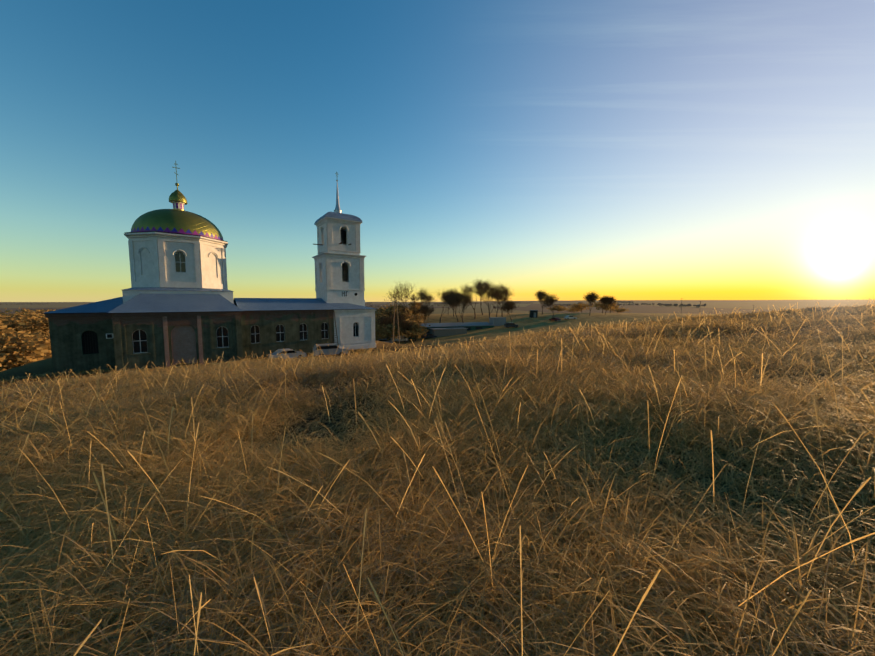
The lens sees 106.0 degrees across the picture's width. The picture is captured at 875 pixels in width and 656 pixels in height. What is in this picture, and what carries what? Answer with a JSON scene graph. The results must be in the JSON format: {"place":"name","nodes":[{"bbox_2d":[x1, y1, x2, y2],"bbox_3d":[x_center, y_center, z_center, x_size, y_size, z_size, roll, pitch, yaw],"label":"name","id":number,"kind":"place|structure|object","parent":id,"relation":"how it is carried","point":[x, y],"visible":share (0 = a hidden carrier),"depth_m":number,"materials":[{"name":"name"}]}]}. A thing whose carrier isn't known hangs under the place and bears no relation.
{"place":"outdoors","nodes":[
{"label":"outdoors","id":0,"kind":"place"},
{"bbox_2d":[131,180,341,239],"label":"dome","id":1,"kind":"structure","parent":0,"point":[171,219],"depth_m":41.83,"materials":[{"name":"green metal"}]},
{"bbox_2d":[0,300,874,646],"bbox_3d":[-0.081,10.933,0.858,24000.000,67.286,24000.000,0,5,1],"label":"ground","id":2,"kind":"structure","parent":0,"point":[542,322],"depth_m":112.98,"materials":[{"name":"brown soil"}]},
{"bbox_2d":[41,161,375,373],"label":"church","id":3,"kind":"structure","parent":2,"relation":"on","point":[176,302],"depth_m":41.43,"materials":[{"name":"white paint"}]},
{"bbox_2d":[268,348,306,358],"bbox_3d":[-19.840,3.518,43.655,4.400,1.420,1.770,-4,6,-41],"label":"white car","id":4,"kind":"object","parent":2,"relation":"on","point":[288,351],"visible":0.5,"depth_m":42.99,"materials":[{"name":"white paint"}]},
{"bbox_2d":[0,301,628,370],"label":"valley bushes","id":5,"kind":"object","parent":2,"relation":"on","point":[24,337],"visible":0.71,"depth_m":79.04,"materials":[{"name":"brown plant"}]},
{"bbox_2d":[313,343,347,357],"bbox_3d":[-15.073,3.135,46.422,4.600,1.740,1.910,-2,5,-27],"label":"silver car","id":6,"kind":"object","parent":2,"relation":"on","point":[325,348],"visible":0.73,"depth_m":45.54,"materials":[{"name":"grey paint"}]},
{"bbox_2d":[0,301,705,310],"bbox_3d":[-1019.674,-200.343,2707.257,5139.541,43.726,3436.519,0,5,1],"label":"tree","id":7,"kind":"object","parent":2,"relation":"on","point":[660,304],"visible":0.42,"depth_m":1576.32,"materials":[{"name":"plant"}]},
{"bbox_2d":[377,339,391,342],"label":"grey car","id":8,"kind":"object","parent":2,"relation":"on","point":[385,340],"visible":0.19,"depth_m":94.50,"materials":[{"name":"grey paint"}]},
{"bbox_2d":[392,299,399,343],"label":"utility pole","id":9,"kind":"object","parent":2,"relation":"on","point":[396,301],"visible":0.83,"depth_m":75.11,"materials":[{"name":"brown wood"}]},
{"bbox_2d":[391,335,407,342],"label":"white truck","id":10,"kind":"object","parent":2,"relation":"on","point":[401,339],"visible":0.69,"depth_m":98.92,"materials":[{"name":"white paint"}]},
{"bbox_2d":[422,334,436,338],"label":"dark car","id":11,"kind":"object","parent":2,"relation":"on","point":[429,336],"visible":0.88,"depth_m":103.64,"materials":[{"name":"grey paint"}]},
{"bbox_2d":[0,331,874,655],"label":"dry grass","id":12,"kind":"structure","parent":2,"relation":"on","point":[132,529],"depth_m":2.05,"materials":[{"name":"beige plant"}]},
{"bbox_2d":[0,299,874,442],"bbox_3d":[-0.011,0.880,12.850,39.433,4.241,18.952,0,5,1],"label":"dry grass","id":13,"kind":"structure","parent":2,"relation":"on","point":[782,345],"depth_m":9.03,"materials":[{"name":"beige plant"}]},
{"bbox_2d":[389,310,537,340],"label":"farm sheds","id":14,"kind":"object","parent":2,"relation":"on","point":[442,329],"visible":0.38,"depth_m":114.57,"materials":[{"name":"grey metal"}]},
{"bbox_2d":[376,279,618,343],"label":"bare trees","id":15,"kind":"object","parent":2,"relation":"on","point":[455,297],"visible":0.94,"depth_m":125.37,"materials":[{"name":"brown plant"}]},
{"bbox_2d":[504,323,517,327],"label":"dark car","id":16,"kind":"object","parent":2,"relation":"on","point":[507,325],"visible":0.94,"depth_m":114.48,"materials":[{"name":"grey paint"}]},
{"bbox_2d":[549,317,560,320],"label":"red car","id":17,"kind":"object","parent":2,"relation":"on","point":[555,318],"visible":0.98,"depth_m":121.50,"materials":[{"name":"red paint"}]},
{"bbox_2d":[564,316,576,318],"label":"white car","id":18,"kind":"object","parent":2,"relation":"on","point":[569,317],"visible":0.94,"depth_m":123.54,"materials":[{"name":"white paint"}]},
{"bbox_2d":[0,0,874,301],"label":"sky","id":19,"kind":"structure","parent":0,"point":[568,149],"materials":[{"name":"blue"}]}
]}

